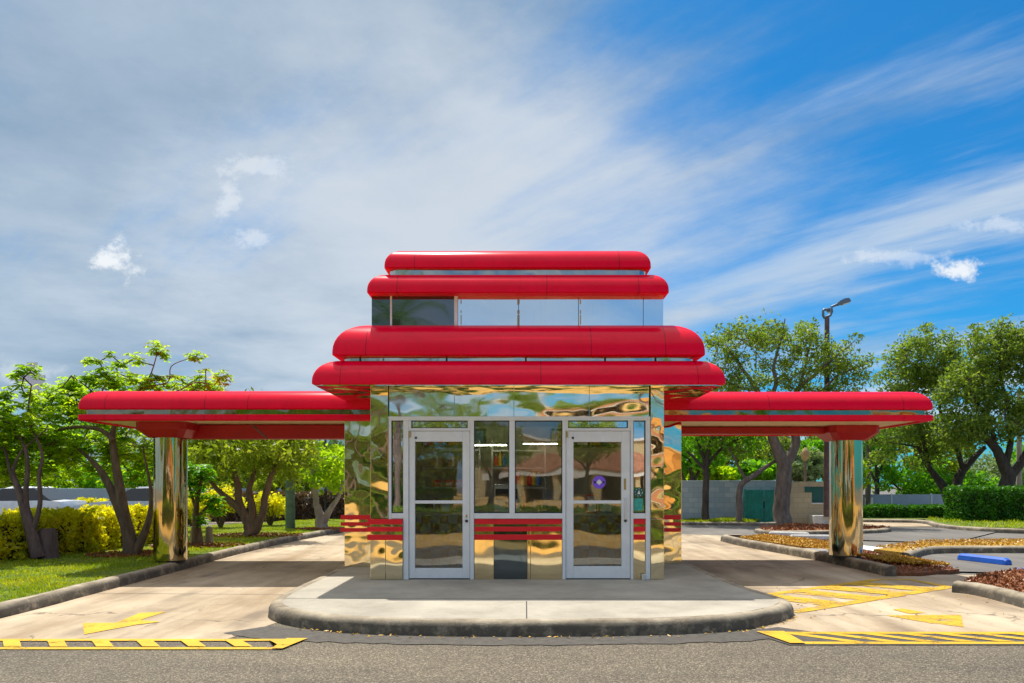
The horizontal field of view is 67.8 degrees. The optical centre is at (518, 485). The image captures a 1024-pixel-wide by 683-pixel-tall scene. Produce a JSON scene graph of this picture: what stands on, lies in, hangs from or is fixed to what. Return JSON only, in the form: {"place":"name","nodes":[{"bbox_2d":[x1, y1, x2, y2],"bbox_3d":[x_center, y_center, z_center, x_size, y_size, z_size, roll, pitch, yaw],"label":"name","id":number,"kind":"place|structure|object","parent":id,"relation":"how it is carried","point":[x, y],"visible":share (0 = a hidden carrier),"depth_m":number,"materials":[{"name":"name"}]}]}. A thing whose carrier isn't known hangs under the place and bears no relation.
{"place":"outdoors","nodes":[
{"label":"outdoors","id":0,"kind":"place"},
{"bbox_2d":[0,519,344,601],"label":"lawn","id":1,"kind":"structure","parent":0,"point":[100,572],"depth_m":12.75,"materials":[{"name":"plant"}]},
{"bbox_2d":[0,363,95,558],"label":"leaning tree","id":2,"kind":"object","parent":1,"relation":"on","point":[47,440],"visible":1,"depth_m":13.82,"materials":[{"name":"green plant"}]},
{"bbox_2d":[37,528,59,558],"bbox_3d":[-8.679,1.080,14.026,0.400,0.560,0.400,0,0,0],"label":"stump","id":3,"kind":"object","parent":1,"relation":"on","point":[49,540],"visible":0.78,"depth_m":13.91,"materials":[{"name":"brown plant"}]},
{"bbox_2d":[0,503,152,561],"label":"hedge","id":4,"kind":"object","parent":1,"relation":"on","point":[88,528],"visible":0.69,"depth_m":15.06,"materials":[{"name":"yellow plant"}]},
{"bbox_2d":[24,340,234,554],"bbox_3d":[-7.775,-0.710,15.229,4.333,4.149,2.620,0,0,-12],"label":"forked tree","id":5,"kind":"object","parent":1,"relation":"on","point":[110,451],"visible":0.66,"depth_m":14.68,"materials":[{"name":"green plant"}]},
{"bbox_2d":[188,487,220,526],"bbox_3d":[-9.452,0.690,22.019,1.575,1.453,1.612,0,0,0],"label":"bush","id":6,"kind":"object","parent":1,"relation":"on","point":[190,508],"visible":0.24,"depth_m":21.81,"materials":[{"name":"yellow plant"}]},
{"bbox_2d":[188,461,229,543],"bbox_3d":[-7.171,0.410,17.290,1.166,1.927,0.659,0,0,0],"label":"young tree","id":7,"kind":"object","parent":1,"relation":"on","point":[198,520],"visible":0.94,"depth_m":17.25,"materials":[{"name":"green plant"}]},
{"bbox_2d":[84,526,344,557],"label":"mulch","id":8,"kind":"object","parent":1,"relation":"on","point":[115,553],"visible":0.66,"depth_m":17.12,"materials":[{"name":"brown wood"}]},
{"bbox_2d":[190,526,212,543],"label":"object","id":9,"kind":"object","parent":8,"relation":"on","point":[209,535],"visible":0.58,"depth_m":17.45,"materials":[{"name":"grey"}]},
{"bbox_2d":[201,484,246,527],"bbox_3d":[-9.432,0.676,24.017,1.536,1.473,1.370,0,0,0],"label":"bush","id":10,"kind":"object","parent":1,"relation":"on","point":[220,523],"visible":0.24,"depth_m":23.90,"materials":[{"name":"yellow plant"}]},
{"bbox_2d":[78,391,370,563],"bbox_3d":[-4.585,-0.107,14.175,5.170,2.915,3.670,0,0,0],"label":"canopy","id":11,"kind":"object","parent":1,"relation":"on","point":[170,423],"visible":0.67,"depth_m":12.86,"materials":[{"name":"metal"}]},
{"bbox_2d":[188,387,327,535],"bbox_3d":[-7.252,-0.601,20.195,4.137,4.021,3.522,0,0,-23],"label":"spreading tree","id":12,"kind":"object","parent":1,"relation":"on","point":[257,456],"visible":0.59,"depth_m":19.90,"materials":[{"name":"green plant"}]},
{"bbox_2d":[254,491,284,524],"bbox_3d":[-8.221,0.758,25.438,1.280,1.310,1.456,0,0,0],"label":"bush","id":13,"kind":"object","parent":1,"relation":"on","point":[276,505],"visible":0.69,"depth_m":25.11,"materials":[{"name":"yellow plant"}]},
{"bbox_2d":[285,449,294,528],"bbox_3d":[-7.047,-0.445,23.489,0.300,3.650,0.292,0,0,0],"label":"wooden pole","id":14,"kind":"object","parent":1,"relation":"on","point":[289,509],"visible":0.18,"depth_m":23.37,"materials":[{"name":"wood"}]},
{"bbox_2d":[284,440,344,527],"bbox_3d":[-6.358,-0.276,23.801,2.481,3.350,1.960,0,0,0],"label":"pale tree","id":15,"kind":"object","parent":1,"relation":"on","point":[332,467],"visible":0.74,"depth_m":23.59,"materials":[{"name":"green plant"}]},
{"bbox_2d":[0,623,1023,682],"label":"road","id":16,"kind":"structure","parent":0,"point":[768,660],"depth_m":6.32,"materials":[{"name":"grey asphalt"}]},
{"bbox_2d":[0,638,305,648],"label":"hatched bar","id":17,"kind":"object","parent":16,"relation":"on","point":[276,643],"visible":1,"depth_m":7.05,"materials":[{"name":"yellow paint"}]},
{"bbox_2d":[225,626,810,645],"bbox_3d":[0.025,1.474,7.488,5.950,0.001,0.983,0,0,0],"label":"road edge","id":18,"kind":"object","parent":16,"relation":"on","point":[269,632],"visible":0.99,"depth_m":7.32,"materials":[{"name":"concrete"}]},
{"bbox_2d":[750,632,1023,644],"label":"bar base","id":19,"kind":"object","parent":16,"relation":"on","point":[815,639],"visible":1,"depth_m":7.27,"materials":[{"name":"concrete"}]},
{"bbox_2d":[758,631,1023,643],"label":"hatched bar","id":20,"kind":"object","parent":19,"relation":"on","point":[785,636],"visible":1,"depth_m":7.35,"materials":[{"name":"yellow paint"}]},
{"bbox_2d":[0,0,1023,485],"label":"sky","id":21,"kind":"structure","parent":0,"point":[230,182],"materials":[{"name":"blue"}]},
{"bbox_2d":[21,486,1023,639],"bbox_3d":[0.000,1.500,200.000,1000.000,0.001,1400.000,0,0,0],"label":"ground","id":22,"kind":"structure","parent":0,"point":[874,543],"depth_m":19.93,"materials":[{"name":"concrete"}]},
{"bbox_2d":[14,362,44,461],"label":"roadside sign","id":23,"kind":"object","parent":22,"relation":"on","point":[32,381],"visible":0.35,"depth_m":41.98,"materials":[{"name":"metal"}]},
{"bbox_2d":[0,486,86,514],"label":"parked car","id":24,"kind":"object","parent":22,"relation":"on","point":[53,497],"visible":0.23,"depth_m":26.80,"materials":[{"name":"white metal"}]},
{"bbox_2d":[9,459,94,487],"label":"background tree","id":25,"kind":"object","parent":22,"relation":"on","point":[62,483],"visible":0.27,"depth_m":40.36,"materials":[{"name":"green plant"}]},
{"bbox_2d":[35,406,134,481],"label":"background tree","id":26,"kind":"object","parent":22,"relation":"on","point":[82,435],"visible":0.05,"depth_m":43.53,"materials":[{"name":"green plant"}]},
{"bbox_2d":[78,459,152,488],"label":"background tree","id":27,"kind":"object","parent":22,"relation":"on","point":[99,484],"visible":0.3,"depth_m":39.68,"materials":[{"name":"green plant"}]},
{"bbox_2d":[92,427,152,471],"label":"background tree","id":28,"kind":"object","parent":22,"relation":"on","point":[145,437],"visible":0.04,"depth_m":42.25,"materials":[{"name":"green plant"}]},
{"bbox_2d":[73,486,190,524],"bbox_3d":[-13.568,0.760,27.500,4.220,1.440,1.800,0,0,0],"label":"parked car","id":29,"kind":"object","parent":22,"relation":"on","point":[140,495],"visible":0.08,"depth_m":26.71,"materials":[{"name":"silver metal"}]},
{"bbox_2d":[0,488,335,501],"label":"boundary wall","id":30,"kind":"structure","parent":22,"relation":"on","point":[96,493],"depth_m":39.00,"materials":[{"name":"grey concrete"}]},
{"bbox_2d":[0,529,342,617],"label":"lawn kerb","id":31,"kind":"structure","parent":22,"relation":"on","point":[30,603],"depth_m":11.28,"materials":[{"name":"concrete"}]},
{"bbox_2d":[0,532,344,638],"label":"lane","id":32,"kind":"structure","parent":22,"relation":"on","point":[217,599],"depth_m":9.75,"materials":[{"name":"concrete"}]},
{"bbox_2d":[83,612,162,633],"bbox_3d":[-4.271,1.470,8.234,0.735,0.001,1.242,0,0,32],"label":"arrow marking","id":33,"kind":"object","parent":32,"relation":"on","point":[131,620],"visible":1,"depth_m":8.09,"materials":[{"name":"yellow paint"}]},
{"bbox_2d":[194,465,263,490],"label":"background tree","id":34,"kind":"object","parent":22,"relation":"on","point":[228,482],"visible":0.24,"depth_m":39.23,"materials":[{"name":"green plant"}]},
{"bbox_2d":[209,490,344,521],"bbox_3d":[-9.543,0.849,31.496,6.285,1.438,1.566,0,0,0],"label":"hedge","id":35,"kind":"object","parent":22,"relation":"on","point":[304,508],"visible":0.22,"depth_m":30.98,"materials":[{"name":"green plant"}]},
{"bbox_2d":[252,470,319,497],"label":"background tree","id":36,"kind":"object","parent":22,"relation":"on","point":[258,487],"visible":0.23,"depth_m":33.64,"materials":[{"name":"green plant"}]},
{"bbox_2d":[282,563,778,618],"bbox_3d":[0.111,1.417,10.489,5.816,0.167,5.821,0,0,0],"label":"apron","id":37,"kind":"object","parent":22,"relation":"on","point":[682,590],"visible":0.52,"depth_m":9.04,"materials":[{"name":"concrete"}]},
{"bbox_2d":[312,251,725,579],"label":"drive through restaurant","id":38,"kind":"structure","parent":37,"relation":"on","point":[575,346],"depth_m":10.77,"materials":[{"name":"metal"}]},
{"bbox_2d":[372,296,389,324],"bbox_3d":[-1.980,-2.500,10.980,0.272,0.480,0.040,0,0,0],"label":"clerestory window","id":39,"kind":"structure","parent":38,"relation":"in","point":[380,304],"depth_m":10.96,"materials":[{"name":"clear glass"}]},
{"bbox_2d":[393,422,402,511],"bbox_3d":[-1.716,-0.259,10.811,0.162,1.304,0.006,0,0,0],"label":"window pane","id":40,"kind":"structure","parent":38,"relation":"in","point":[397,426],"depth_m":10.81,"materials":[{"name":"clear glass"}]},
{"bbox_2d":[392,296,453,324],"bbox_3d":[-1.377,-2.500,10.980,0.902,0.480,0.040,0,0,0],"label":"clerestory window","id":41,"kind":"structure","parent":38,"relation":"in","point":[406,310],"depth_m":10.96,"materials":[{"name":"grey glass"}]},
{"bbox_2d":[412,422,466,426],"bbox_3d":[-1.121,-0.861,10.811,0.791,0.100,0.006,0,0,0],"label":"window pane","id":42,"kind":"structure","parent":38,"relation":"in","point":[414,424],"depth_m":10.81,"materials":[{"name":"clear glass"}]},
{"bbox_2d":[409,431,469,578],"bbox_3d":[-1.121,0.283,10.781,0.860,2.096,0.078,0,0,0],"label":"door","id":43,"kind":"structure","parent":38,"relation":"in","point":[414,436],"depth_m":10.77,"materials":[{"name":"metal"}]},
{"bbox_2d":[423,440,480,511],"bbox_3d":[-1.225,0.251,14.074,1.050,2.142,0.352,0,0,0],"label":"shelf rack","id":44,"kind":"object","parent":38,"relation":"on","point":[424,468],"visible":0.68,"depth_m":13.90,"materials":[{"name":"metal"}]},
{"bbox_2d":[422,429,485,447],"bbox_3d":[-1.235,-0.900,14.562,1.230,0.360,0.055,0,0,0],"label":"menu board","id":45,"kind":"object","parent":38,"relation":"attached to","point":[481,435],"visible":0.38,"depth_m":14.55,"materials":[{"name":"metal"}]},
{"bbox_2d":[415,512,620,565],"bbox_3d":[-0.025,0.891,12.700,3.790,0.862,0.680,0,0,0],"label":"counter","id":46,"kind":"object","parent":38,"relation":"on","point":[439,539],"depth_m":12.40,"materials":[{"name":"metal"}]},
{"bbox_2d":[493,484,519,511],"bbox_3d":[-0.200,0.219,12.672,0.440,0.478,0.455,0,0,0],"label":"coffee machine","id":47,"kind":"object","parent":46,"relation":"on","point":[500,497],"visible":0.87,"depth_m":12.50,"materials":[{"name":"metal"}]},
{"bbox_2d":[539,490,560,511],"bbox_3d":[0.550,0.269,12.700,0.400,0.378,0.400,0,0,0],"label":"cash register","id":48,"kind":"object","parent":46,"relation":"on","point":[551,500],"visible":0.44,"depth_m":12.63,"materials":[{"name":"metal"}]},
{"bbox_2d":[585,495,596,512],"bbox_3d":[1.200,0.308,12.586,0.180,0.300,0.188,0,0,0],"label":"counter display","id":49,"kind":"object","parent":46,"relation":"on","point":[590,508],"visible":0.85,"depth_m":12.49,"materials":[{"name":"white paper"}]},
{"bbox_2d":[491,441,545,511],"bbox_3d":[0.000,0.251,14.174,1.000,2.142,0.352,0,0,0],"label":"shelf rack","id":50,"kind":"object","parent":38,"relation":"on","point":[544,467],"visible":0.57,"depth_m":14.00,"materials":[{"name":"metal"}]},
{"bbox_2d":[569,422,626,426],"bbox_3d":[1.123,-0.861,10.811,0.840,0.100,0.006,0,0,0],"label":"window pane","id":51,"kind":"structure","parent":38,"relation":"in","point":[571,424],"depth_m":10.81,"materials":[{"name":"clear glass"}]},
{"bbox_2d":[566,431,629,578],"bbox_3d":[1.123,0.283,10.764,0.908,2.096,0.112,0,0,0],"label":"door","id":52,"kind":"structure","parent":38,"relation":"in","point":[623,571],"depth_m":10.77,"materials":[{"name":"metal"}]},
{"bbox_2d":[634,422,643,511],"bbox_3d":[1.708,-0.259,10.808,0.167,1.304,0.012,0,0,0],"label":"window pane","id":53,"kind":"structure","parent":38,"relation":"in","point":[638,426],"depth_m":10.81,"materials":[{"name":"clear glass"}]},
{"bbox_2d":[268,561,793,636],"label":"apron kerb","id":54,"kind":"structure","parent":37,"relation":"on","point":[281,613],"depth_m":7.55,"materials":[{"name":"concrete"}]},
{"bbox_2d":[205,519,932,526],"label":"drive","id":55,"kind":"structure","parent":22,"relation":"on","point":[890,524],"depth_m":28.64,"materials":[{"name":"concrete"}]},
{"bbox_2d":[681,436,729,480],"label":"background tree","id":56,"kind":"object","parent":55,"relation":"on","point":[690,466],"visible":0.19,"depth_m":32.81,"materials":[{"name":"green plant"}]},
{"bbox_2d":[681,481,775,519],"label":"block wall","id":57,"kind":"structure","parent":55,"relation":"on","point":[722,498],"depth_m":29.60,"materials":[{"name":"grey concrete"}]},
{"bbox_2d":[711,436,802,521],"bbox_3d":[9.005,-0.330,28.658,3.549,3.635,1.829,0,0,-9],"label":"bent tree","id":58,"kind":"object","parent":55,"relation":"on","point":[739,492],"visible":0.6,"depth_m":28.16,"materials":[{"name":"green plant"}]},
{"bbox_2d":[789,482,823,522],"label":"block wall","id":59,"kind":"structure","parent":55,"relation":"on","point":[806,499],"depth_m":29.40,"materials":[{"name":"beige concrete"}]},
{"bbox_2d":[744,489,774,521],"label":"metal gate","id":60,"kind":"structure","parent":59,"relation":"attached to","point":[758,504],"depth_m":29.28,"materials":[{"name":"teal metal"}]},
{"bbox_2d":[801,447,809,481],"bbox_3d":[11.664,-0.030,31.000,0.340,3.020,0.331,0,0,0],"label":"finial post","id":61,"kind":"object","parent":59,"relation":"on","point":[805,453],"visible":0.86,"depth_m":30.95,"materials":[{"name":"beige stone"}]},
{"bbox_2d":[808,515,828,523],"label":"plinth","id":62,"kind":"structure","parent":55,"relation":"on","point":[814,519],"depth_m":28.58,"materials":[{"name":"concrete"}]},
{"bbox_2d":[822,298,850,516],"bbox_3d":[11.942,-2.907,28.546,0.858,8.174,0.860,0,0,43],"label":"street lamp","id":63,"kind":"object","parent":62,"relation":"on","point":[844,301],"visible":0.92,"depth_m":28.45,"materials":[{"name":"brown metal"}]},
{"bbox_2d":[681,464,737,480],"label":"background tree","id":64,"kind":"object","parent":22,"relation":"on","point":[724,472],"visible":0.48,"depth_m":33.75,"materials":[{"name":"green plant"}]},
{"bbox_2d":[697,436,767,480],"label":"background tree","id":65,"kind":"object","parent":22,"relation":"on","point":[755,457],"visible":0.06,"depth_m":35.48,"materials":[{"name":"green plant"}]},
{"bbox_2d":[733,458,776,480],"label":"background tree","id":66,"kind":"object","parent":22,"relation":"on","point":[751,466],"visible":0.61,"depth_m":33.63,"materials":[{"name":"green plant"}]},
{"bbox_2d":[694,308,880,523],"bbox_3d":[9.739,-2.437,27.912,7.261,8.220,3.365,0,0,0],"label":"oak tree","id":67,"kind":"object","parent":22,"relation":"on","point":[758,337],"visible":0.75,"depth_m":27.78,"materials":[{"name":"green plant"}]},
{"bbox_2d":[792,446,823,481],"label":"background tree","id":68,"kind":"object","parent":22,"relation":"on","point":[815,463],"visible":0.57,"depth_m":33.58,"materials":[{"name":"green plant"}]},
{"bbox_2d":[800,436,823,481],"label":"background tree","id":69,"kind":"object","parent":22,"relation":"on","point":[809,444],"visible":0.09,"depth_m":35.84,"materials":[{"name":"green plant"}]},
{"bbox_2d":[681,525,993,541],"bbox_3d":[10.037,1.472,23.652,11.414,0.001,7.606,0,0,16],"label":"parking bay","id":70,"kind":"object","parent":22,"relation":"on","point":[911,534],"depth_m":23.70,"materials":[{"name":"grey asphalt"}]},
{"bbox_2d":[681,522,775,525],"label":"kerb","id":71,"kind":"structure","parent":70,"relation":"on","point":[732,523],"depth_m":27.79,"materials":[{"name":"concrete"}]},
{"bbox_2d":[754,528,891,534],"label":"kerb","id":72,"kind":"structure","parent":70,"relation":"on","point":[826,532],"depth_m":22.74,"materials":[{"name":"concrete"}]},
{"bbox_2d":[758,522,889,530],"bbox_3d":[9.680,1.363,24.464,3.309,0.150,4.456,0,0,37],"label":"mulch","id":73,"kind":"object","parent":70,"relation":"on","point":[801,526],"visible":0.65,"depth_m":24.48,"materials":[{"name":"brown wood"}]},
{"bbox_2d":[822,460,873,492],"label":"background tree","id":74,"kind":"object","parent":22,"relation":"on","point":[865,475],"visible":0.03,"depth_m":38.57,"materials":[{"name":"green plant"}]},
{"bbox_2d":[681,534,1023,631],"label":"drive","id":75,"kind":"structure","parent":22,"relation":"on","point":[768,572],"depth_m":10.28,"materials":[{"name":"concrete"}]},
{"bbox_2d":[301,577,1021,638],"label":"fallen leaves","id":76,"kind":"object","parent":75,"relation":"on","point":[368,635],"visible":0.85,"depth_m":7.62,"materials":[{"name":"brown plant"}]},
{"bbox_2d":[721,535,896,575],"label":"island kerb","id":77,"kind":"structure","parent":75,"relation":"on","point":[871,566],"depth_m":15.02,"materials":[{"name":"concrete"}]},
{"bbox_2d":[664,392,932,558],"bbox_3d":[4.400,-0.113,14.325,4.800,2.905,3.770,0,0,0],"label":"canopy","id":78,"kind":"object","parent":77,"relation":"on","point":[845,425],"visible":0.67,"depth_m":12.91,"materials":[{"name":"metal"}]},
{"bbox_2d":[767,579,951,612],"bbox_3d":[4.596,1.469,10.484,4.229,0.004,1.235,0,0,-36],"label":"hatched zone","id":79,"kind":"object","parent":75,"relation":"on","point":[859,598],"visible":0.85,"depth_m":10.43,"materials":[{"name":"yellow paint"}]},
{"bbox_2d":[887,608,963,626],"bbox_3d":[4.566,1.471,8.524,0.782,0.001,0.943,0,0,34],"label":"arrow marking","id":80,"kind":"object","parent":75,"relation":"on","point":[956,620],"visible":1,"depth_m":8.46,"materials":[{"name":"yellow paint"}]},
{"bbox_2d":[952,581,1023,607],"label":"corner kerb","id":81,"kind":"structure","parent":75,"relation":"on","point":[1008,596],"depth_m":9.91,"materials":[{"name":"concrete"}]},
{"bbox_2d":[960,567,1023,591],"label":"mulch","id":82,"kind":"object","parent":75,"relation":"on","point":[1004,579],"visible":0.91,"depth_m":10.92,"materials":[{"name":"brown wood"}]},
{"bbox_2d":[766,538,958,575],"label":"mulch","id":83,"kind":"object","parent":22,"relation":"on","point":[903,566],"visible":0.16,"depth_m":13.28,"materials":[{"name":"brown wood"}]},
{"bbox_2d":[740,535,828,550],"bbox_3d":[6.758,1.413,18.574,1.449,0.095,5.065,0,0,-7],"label":"leaf bed","id":84,"kind":"object","parent":83,"relation":"on","point":[779,543],"visible":0.25,"depth_m":17.85,"materials":[{"name":"brown plant"}]},
{"bbox_2d":[741,533,1023,565],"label":"fallen leaves","id":85,"kind":"object","parent":84,"relation":"on","point":[817,543],"visible":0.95,"depth_m":17.61,"materials":[{"name":"orange plant"}]},
{"bbox_2d":[863,431,893,504],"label":"tree","id":86,"kind":"object","parent":22,"relation":"on","point":[868,492],"visible":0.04,"depth_m":39.89,"materials":[{"name":"brown plant"}]},
{"bbox_2d":[863,428,907,493],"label":"background tree","id":87,"kind":"object","parent":22,"relation":"on","point":[877,480],"visible":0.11,"depth_m":41.59,"materials":[{"name":"green plant"}]},
{"bbox_2d":[863,494,943,505],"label":"block wall","id":88,"kind":"structure","parent":22,"relation":"on","point":[907,499],"depth_m":40.00,"materials":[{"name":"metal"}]},
{"bbox_2d":[871,454,951,493],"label":"background tree","id":89,"kind":"object","parent":22,"relation":"on","point":[892,474],"visible":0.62,"depth_m":41.95,"materials":[{"name":"green plant"}]},
{"bbox_2d":[863,322,995,502],"bbox_3d":[19.224,-2.971,36.273,6.495,9.428,4.057,0,0,0],"label":"oak tree","id":90,"kind":"object","parent":22,"relation":"on","point":[928,373],"visible":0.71,"depth_m":35.72,"materials":[{"name":"green plant"}]},
{"bbox_2d":[896,439,977,481],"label":"background tree","id":91,"kind":"object","parent":22,"relation":"on","point":[953,466],"visible":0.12,"depth_m":43.39,"materials":[{"name":"green plant"}]},
{"bbox_2d":[863,519,1023,533],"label":"kerb","id":92,"kind":"structure","parent":22,"relation":"on","point":[984,529],"depth_m":25.52,"materials":[{"name":"concrete"}]},
{"bbox_2d":[874,541,1023,554],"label":"leaf bed","id":93,"kind":"object","parent":22,"relation":"on","point":[893,551],"visible":0.2,"depth_m":17.35,"materials":[{"name":"brown plant"}]},
{"bbox_2d":[901,546,1023,557],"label":"bay kerb","id":94,"kind":"structure","parent":22,"relation":"on","point":[920,552],"depth_m":16.78,"materials":[{"name":"concrete"}]},
{"bbox_2d":[925,469,999,493],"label":"background tree","id":95,"kind":"object","parent":22,"relation":"on","point":[978,478],"visible":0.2,"depth_m":42.26,"materials":[{"name":"green plant"}]},
{"bbox_2d":[935,556,1023,571],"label":"parking bay","id":96,"kind":"object","parent":22,"relation":"on","point":[973,566],"visible":0.5,"depth_m":14.13,"materials":[{"name":"grey asphalt"}]},
{"bbox_2d":[957,553,1011,564],"bbox_3d":[8.884,1.407,14.547,0.177,0.125,1.105,0,0,-14],"label":"wheel stop","id":97,"kind":"object","parent":96,"relation":"on","point":[985,559],"visible":1,"depth_m":14.43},
{"bbox_2d":[953,448,1023,492],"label":"background tree","id":98,"kind":"object","parent":22,"relation":"on","point":[990,466],"visible":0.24,"depth_m":44.44,"materials":[{"name":"green plant"}]},
{"bbox_2d":[1016,393,1021,484],"bbox_3d":[24.328,-1.520,37.000,0.260,6.000,0.260,0,0,0],"label":"utility pole","id":99,"kind":"object","parent":22,"relation":"on","point":[1018,454],"visible":0.29,"depth_m":36.92,"materials":[{"name":"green wood"}]},
{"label":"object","id":100,"kind":"structure","parent":22,"relation":"on","visible":0},
{"bbox_2d":[681,391,767,519],"bbox_3d":[7.237,-1.021,28.424,4.062,5.049,2.698,0,0,0],"label":"slim tree","id":101,"kind":"object","parent":100,"relation":"on","point":[707,461],"visible":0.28,"depth_m":28.49,"materials":[{"name":"green plant"}]},
{"bbox_2d":[863,518,1023,528],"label":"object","id":102,"kind":"structure","parent":0,"point":[955,522],"depth_m":27.76,"materials":[{"name":"plant"}]},
{"bbox_2d":[681,515,1023,527],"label":"grass","id":103,"kind":"structure","parent":102,"relation":"on","point":[732,519],"depth_m":28.09,"materials":[{"name":"green plant"}]},
{"bbox_2d":[863,503,945,517],"bbox_3d":[16.389,1.109,32.078,4.726,0.757,1.290,0,0,0],"label":"hedge","id":104,"kind":"object","parent":102,"relation":"on","point":[876,510],"visible":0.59,"depth_m":31.65,"materials":[{"name":"green plant"}]},
{"bbox_2d":[924,313,1023,485],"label":"oak tree","id":105,"kind":"object","parent":102,"relation":"on","point":[1004,342],"visible":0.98,"depth_m":32.68,"materials":[{"name":"green plant"}]},
{"bbox_2d":[942,484,1023,520],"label":"hedge","id":106,"kind":"object","parent":102,"relation":"on","point":[998,503],"visible":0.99,"depth_m":28.94,"materials":[{"name":"green plant"}]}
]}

